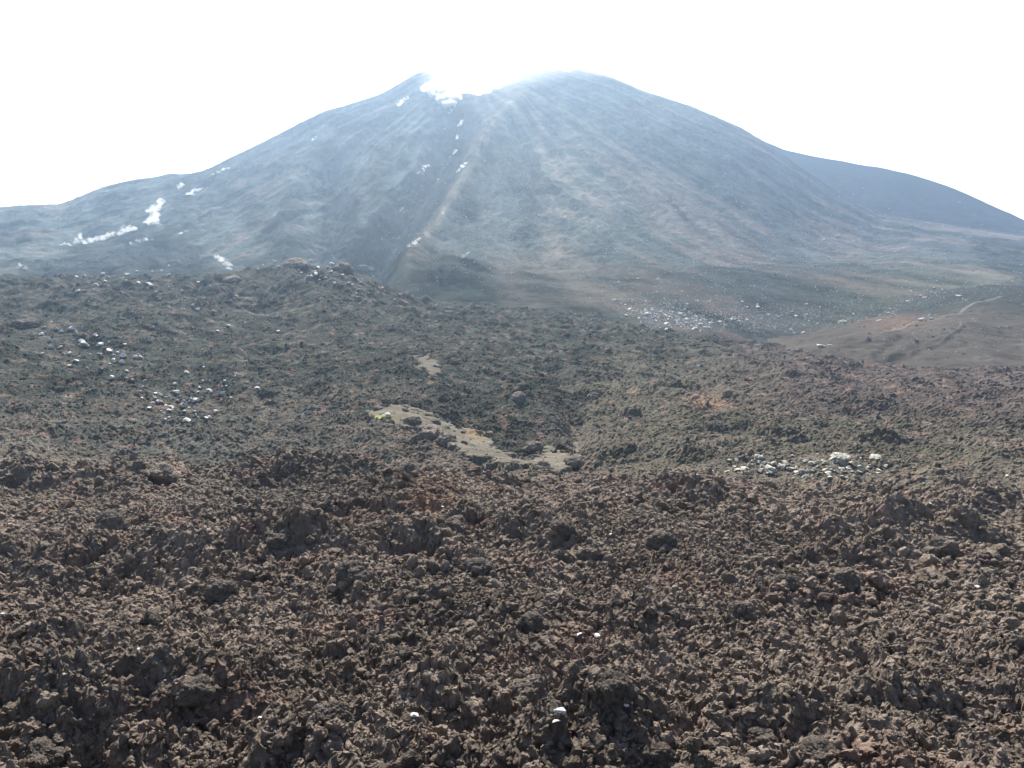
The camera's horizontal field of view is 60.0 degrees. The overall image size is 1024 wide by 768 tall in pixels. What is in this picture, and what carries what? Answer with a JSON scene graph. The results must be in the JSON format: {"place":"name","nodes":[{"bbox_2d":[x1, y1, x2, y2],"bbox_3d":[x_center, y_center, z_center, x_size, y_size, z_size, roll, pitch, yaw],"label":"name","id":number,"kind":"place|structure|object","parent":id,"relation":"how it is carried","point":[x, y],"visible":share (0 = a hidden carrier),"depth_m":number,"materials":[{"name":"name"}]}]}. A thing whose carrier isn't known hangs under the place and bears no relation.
{"place":"outdoors","nodes":[
{"label":"outdoors","id":0,"kind":"place"},
{"bbox_2d":[364,350,640,476],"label":"sand ground","id":1,"kind":"structure","parent":0,"point":[426,363],"depth_m":132.64,"materials":[{"name":"beige sand"}]},
{"bbox_2d":[373,406,383,410],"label":"dark boulder","id":2,"kind":"object","parent":1,"relation":"on","point":[377,408],"visible":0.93,"depth_m":142.97,"materials":[{"name":"grey stone"}]},
{"bbox_2d":[381,412,391,417],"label":"pale boulder","id":3,"kind":"object","parent":1,"relation":"on","point":[387,415],"visible":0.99,"depth_m":137.23,"materials":[{"name":"white stone"}]},
{"bbox_2d":[402,416,421,423],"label":"dark boulder","id":4,"kind":"object","parent":1,"relation":"on","point":[413,419],"visible":0.94,"depth_m":135.92,"materials":[{"name":"grey stone"}]},
{"bbox_2d":[422,424,444,441],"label":"dark boulder","id":5,"kind":"object","parent":1,"relation":"on","point":[436,430],"visible":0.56,"depth_m":130.62,"materials":[{"name":"grey stone"}]},
{"bbox_2d":[430,418,440,424],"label":"dark boulder","id":6,"kind":"object","parent":1,"relation":"on","point":[436,421],"visible":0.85,"depth_m":139.49,"materials":[{"name":"grey stone"}]},
{"bbox_2d":[432,433,456,447],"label":"dark boulder","id":7,"kind":"object","parent":1,"relation":"on","point":[442,440],"visible":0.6,"depth_m":128.10,"materials":[{"name":"grey stone"}]},
{"bbox_2d":[523,441,542,452],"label":"dark boulder","id":8,"kind":"object","parent":1,"relation":"on","point":[531,446],"visible":0.95,"depth_m":131.51,"materials":[{"name":"grey stone"}]},
{"bbox_2d":[551,470,559,474],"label":"lava boulder","id":9,"kind":"object","parent":1,"relation":"on","point":[555,472],"visible":0.59,"depth_m":103.73,"materials":[{"name":"grey stone"}]},
{"bbox_2d":[571,454,582,458],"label":"dark boulder","id":10,"kind":"object","parent":1,"relation":"on","point":[578,455],"visible":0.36,"depth_m":122.47,"materials":[{"name":"grey stone"}]},
{"bbox_2d":[0,264,1023,767],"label":"lava field","id":11,"kind":"structure","parent":0,"point":[326,332],"depth_m":39.27,"materials":[{"name":"brown stone"}]},
{"bbox_2d":[7,317,42,328],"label":"lava boulder","id":12,"kind":"object","parent":11,"relation":"on","point":[29,323],"visible":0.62,"depth_m":236.05,"materials":[{"name":"grey stone"}]},
{"bbox_2d":[22,736,65,767],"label":"lava boulder","id":13,"kind":"object","parent":11,"relation":"on","point":[43,752],"visible":0.91,"depth_m":14.42,"materials":[{"name":"stone"}]},
{"bbox_2d":[95,510,131,530],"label":"lava boulder","id":14,"kind":"object","parent":11,"relation":"on","point":[110,520],"visible":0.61,"depth_m":37.89,"materials":[{"name":"grey stone"}]},
{"bbox_2d":[140,609,163,624],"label":"lava boulder","id":15,"kind":"object","parent":11,"relation":"on","point":[151,616],"visible":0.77,"depth_m":22.00,"materials":[{"name":"grey stone"}]},
{"bbox_2d":[148,462,177,483],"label":"lava boulder","id":16,"kind":"object","parent":11,"relation":"on","point":[164,472],"visible":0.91,"depth_m":51.92,"materials":[{"name":"grey stone"}]},
{"bbox_2d":[175,674,219,706],"bbox_3d":[-5.502,5.386,15.534,0.802,0.536,0.572,-6,10,-37],"label":"lava boulder","id":17,"kind":"object","parent":11,"relation":"on","point":[198,690],"visible":1,"depth_m":15.35,"materials":[{"name":"grey stone"}]},
{"bbox_2d":[203,579,240,604],"bbox_3d":[-8.020,5.822,24.580,1.101,0.887,0.932,9,8,14],"label":"lava boulder","id":18,"kind":"object","parent":11,"relation":"on","point":[216,590],"visible":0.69,"depth_m":24.24,"materials":[{"name":"grey stone"}]},
{"bbox_2d":[222,275,239,282],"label":"lava boulder","id":19,"kind":"object","parent":11,"relation":"on","point":[232,279],"visible":0.83,"depth_m":331.72,"materials":[{"name":"grey stone"}]},
{"bbox_2d":[265,532,287,549],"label":"lava boulder","id":20,"kind":"object","parent":11,"relation":"on","point":[277,541],"visible":1,"depth_m":28.33,"materials":[{"name":"grey stone"}]},
{"bbox_2d":[282,257,309,269],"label":"lava boulder","id":21,"kind":"object","parent":11,"relation":"on","point":[301,263],"visible":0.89,"depth_m":341.10,"materials":[{"name":"grey stone"}]},
{"bbox_2d":[311,700,358,726],"bbox_3d":[-2.662,5.016,13.274,0.725,0.559,0.645,-2,1,-13],"label":"lava boulder","id":22,"kind":"object","parent":11,"relation":"on","point":[326,711],"visible":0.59,"depth_m":13.15,"materials":[{"name":"grey stone"}]},
{"bbox_2d":[332,262,353,272],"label":"lava boulder","id":23,"kind":"object","parent":11,"relation":"on","point":[342,267],"visible":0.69,"depth_m":347.19,"materials":[{"name":"grey stone"}]},
{"bbox_2d":[330,560,372,590],"bbox_3d":[-4.351,5.316,24.365,1.041,0.982,1.072,6,10,38],"label":"lava boulder","id":24,"kind":"object","parent":11,"relation":"on","point":[351,571],"visible":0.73,"depth_m":24.10,"materials":[{"name":"grey stone"}]},
{"bbox_2d":[358,265,374,271],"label":"lava boulder","id":25,"kind":"object","parent":11,"relation":"on","point":[365,268],"visible":1,"depth_m":618.38,"materials":[{"name":"grey stone"}]},
{"bbox_2d":[381,398,392,403],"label":"dark boulder","id":26,"kind":"object","parent":11,"relation":"on","point":[385,400],"visible":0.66,"depth_m":151.52,"materials":[{"name":"grey stone"}]},
{"bbox_2d":[392,646,412,662],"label":"lava boulder","id":27,"kind":"object","parent":11,"relation":"on","point":[404,654],"visible":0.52,"depth_m":18.47,"materials":[{"name":"grey stone"}]},
{"bbox_2d":[398,462,418,476],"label":"lava boulder","id":28,"kind":"object","parent":11,"relation":"on","point":[411,468],"visible":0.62,"depth_m":55.21,"materials":[{"name":"grey stone"}]},
{"bbox_2d":[398,749,424,767],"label":"lava boulder","id":29,"kind":"object","parent":11,"relation":"on","point":[410,758],"visible":0.98,"depth_m":11.77,"materials":[{"name":"stone"}]},
{"bbox_2d":[411,712,418,716],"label":"white stone","id":30,"kind":"object","parent":11,"relation":"on","point":[414,714],"visible":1,"depth_m":13.25,"materials":[{"name":"white stone"}]},
{"bbox_2d":[410,430,432,440],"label":"dark boulder","id":31,"kind":"object","parent":11,"relation":"on","point":[422,435],"visible":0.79,"depth_m":126.67,"materials":[{"name":"grey stone"}]},
{"bbox_2d":[444,515,467,533],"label":"lava boulder","id":32,"kind":"object","parent":11,"relation":"on","point":[457,523],"visible":0.73,"depth_m":29.66,"materials":[{"name":"grey stone"}]},
{"bbox_2d":[463,557,495,576],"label":"lava boulder","id":33,"kind":"object","parent":11,"relation":"on","point":[481,566],"visible":0.81,"depth_m":25.39,"materials":[{"name":"grey stone"}]},
{"bbox_2d":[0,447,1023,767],"bbox_3d":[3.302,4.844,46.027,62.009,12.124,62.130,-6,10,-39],"label":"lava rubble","id":34,"kind":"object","parent":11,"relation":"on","point":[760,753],"visible":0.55,"depth_m":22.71,"materials":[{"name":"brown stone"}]},
{"bbox_2d":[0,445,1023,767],"bbox_3d":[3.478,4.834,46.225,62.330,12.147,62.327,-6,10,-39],"label":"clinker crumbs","id":35,"kind":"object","parent":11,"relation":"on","point":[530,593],"visible":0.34,"depth_m":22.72,"materials":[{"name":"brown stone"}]},
{"bbox_2d":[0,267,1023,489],"bbox_3d":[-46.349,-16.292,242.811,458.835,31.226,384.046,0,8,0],"label":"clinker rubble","id":36,"kind":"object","parent":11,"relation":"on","point":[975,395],"visible":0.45,"depth_m":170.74,"materials":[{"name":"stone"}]},
{"bbox_2d":[511,391,525,401],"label":"lava boulder","id":37,"kind":"object","parent":11,"relation":"on","point":[518,396],"visible":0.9,"depth_m":163.38,"materials":[{"name":"grey stone"}]},
{"bbox_2d":[505,673,549,708],"bbox_3d":[0.213,5.341,15.019,0.878,0.841,0.898,6,10,36],"label":"lava boulder","id":38,"kind":"object","parent":11,"relation":"on","point":[528,689],"visible":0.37,"depth_m":14.81,"materials":[{"name":"grey stone"}]},
{"bbox_2d":[518,610,549,632],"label":"lava boulder","id":39,"kind":"object","parent":11,"relation":"on","point":[535,621],"visible":0.91,"depth_m":19.30,"materials":[{"name":"grey stone"}]},
{"bbox_2d":[538,460,549,466],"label":"dark boulder","id":40,"kind":"object","parent":11,"relation":"on","point":[543,463],"visible":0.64,"depth_m":109.33,"materials":[{"name":"grey stone"}]},
{"bbox_2d":[553,707,565,714],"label":"white stone","id":41,"kind":"object","parent":11,"relation":"on","point":[562,710],"visible":1,"depth_m":11.66,"materials":[{"name":"white stone"}]},
{"bbox_2d":[549,517,575,538],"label":"lava boulder","id":42,"kind":"object","parent":11,"relation":"on","point":[562,527],"visible":0.82,"depth_m":29.89,"materials":[{"name":"grey stone"}]},
{"bbox_2d":[565,456,584,468],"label":"lava boulder","id":43,"kind":"object","parent":11,"relation":"on","point":[574,462],"visible":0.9,"depth_m":110.11,"materials":[{"name":"grey stone"}]},
{"bbox_2d":[573,547,602,560],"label":"lava boulder","id":44,"kind":"object","parent":11,"relation":"on","point":[586,554],"visible":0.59,"depth_m":28.44,"materials":[{"name":"grey stone"}]},
{"bbox_2d":[593,669,630,704],"bbox_3d":[1.343,4.039,11.874,0.482,0.417,0.541,-9,17,-19],"label":"lava boulder","id":45,"kind":"object","parent":11,"relation":"on","point":[611,686],"visible":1,"depth_m":11.71,"materials":[{"name":"grey stone"}]},
{"bbox_2d":[645,530,677,550],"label":"lava boulder","id":46,"kind":"object","parent":11,"relation":"on","point":[657,539],"visible":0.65,"depth_m":29.07,"materials":[{"name":"grey stone"}]},
{"bbox_2d":[650,741,675,767],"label":"lava boulder","id":47,"kind":"object","parent":11,"relation":"on","point":[663,753],"visible":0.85,"depth_m":11.16,"materials":[{"name":"stone"}]},
{"bbox_2d":[722,389,732,398],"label":"lava boulder","id":48,"kind":"object","parent":11,"relation":"on","point":[727,393],"visible":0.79,"depth_m":188.12,"materials":[{"name":"grey stone"}]},
{"bbox_2d":[728,600,756,622],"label":"lava boulder","id":49,"kind":"object","parent":11,"relation":"on","point":[745,610],"visible":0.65,"depth_m":21.85,"materials":[{"name":"grey stone"}]},
{"bbox_2d":[754,454,764,459],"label":"outcrop boulder","id":50,"kind":"object","parent":11,"relation":"on","point":[758,456],"visible":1,"depth_m":102.32,"materials":[{"name":"white stone"}]},
{"bbox_2d":[743,726,779,747],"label":"lava boulder","id":51,"kind":"object","parent":11,"relation":"on","point":[759,736],"visible":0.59,"depth_m":12.26,"materials":[{"name":"stone"}]},
{"bbox_2d":[765,464,777,473],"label":"outcrop boulder","id":52,"kind":"object","parent":11,"relation":"on","point":[770,469],"visible":1,"depth_m":92.43,"materials":[{"name":"white stone"}]},
{"bbox_2d":[770,574,801,591],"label":"lava boulder","id":53,"kind":"object","parent":11,"relation":"on","point":[793,583],"visible":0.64,"depth_m":23.93,"materials":[{"name":"grey stone"}]},
{"bbox_2d":[798,469,808,474],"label":"outcrop boulder","id":54,"kind":"object","parent":11,"relation":"on","point":[802,471],"visible":0.9,"depth_m":84.93,"materials":[{"name":"grey stone"}]},
{"bbox_2d":[798,734,840,766],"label":"lava boulder","id":55,"kind":"object","parent":11,"relation":"on","point":[819,747],"visible":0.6,"depth_m":10.90,"materials":[{"name":"stone"}]},
{"bbox_2d":[829,452,850,465],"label":"outcrop boulder","id":56,"kind":"object","parent":11,"relation":"on","point":[842,459],"visible":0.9,"depth_m":91.00,"materials":[{"name":"white stone"}]},
{"bbox_2d":[831,567,863,591],"bbox_3d":[9.231,5.456,24.404,0.909,0.783,0.709,-9,8,-25],"label":"lava boulder","id":57,"kind":"object","parent":11,"relation":"on","point":[847,578],"visible":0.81,"depth_m":24.22,"materials":[{"name":"grey stone"}]},
{"bbox_2d":[869,454,881,460],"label":"outcrop boulder","id":58,"kind":"object","parent":11,"relation":"on","point":[872,457],"visible":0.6,"depth_m":93.14,"materials":[{"name":"white stone"}]},
{"bbox_2d":[929,574,953,589],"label":"lava boulder","id":59,"kind":"object","parent":11,"relation":"on","point":[939,581],"visible":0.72,"depth_m":28.54,"materials":[{"name":"grey stone"}]},
{"bbox_2d":[923,536,960,558],"bbox_3d":[17.864,6.911,36.955,1.763,1.201,1.267,0,8,3],"label":"lava boulder","id":60,"kind":"object","parent":11,"relation":"on","point":[937,546],"visible":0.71,"depth_m":36.46,"materials":[{"name":"grey stone"}]},
{"bbox_2d":[0,65,1023,342],"bbox_3d":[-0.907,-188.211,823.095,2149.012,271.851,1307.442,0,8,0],"label":"volcano hill","id":61,"kind":"structure","parent":0,"point":[320,189],"depth_m":729.11,"materials":[{"name":"grey stone"}]},
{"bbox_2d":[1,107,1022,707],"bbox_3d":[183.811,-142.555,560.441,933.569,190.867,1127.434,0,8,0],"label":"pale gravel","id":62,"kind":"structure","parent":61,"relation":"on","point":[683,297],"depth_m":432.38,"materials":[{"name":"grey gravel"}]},
{"bbox_2d":[361,244,1023,476],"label":"dark gravel","id":63,"kind":"structure","parent":61,"relation":"on","point":[694,343],"depth_m":298.41,"materials":[{"name":"grey gravel"}]},
{"bbox_2d":[0,0,1023,219],"label":"sky","id":64,"kind":"structure","parent":0,"point":[95,94],"materials":[{"name":"white"}]},
{"bbox_2d":[764,141,1023,234],"bbox_3d":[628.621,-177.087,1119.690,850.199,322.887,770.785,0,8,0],"label":"shoulder hill","id":65,"kind":"structure","parent":0,"point":[898,194],"depth_m":1077.37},
{"bbox_2d":[767,284,1023,367],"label":"ash hill","id":66,"kind":"structure","parent":0,"point":[919,354],"depth_m":316.79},
{"bbox_2d":[885,296,1001,330],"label":"path","id":67,"kind":"structure","parent":0,"point":[961,311],"depth_m":346.12,"materials":[{"name":"brown soil"}]}
]}

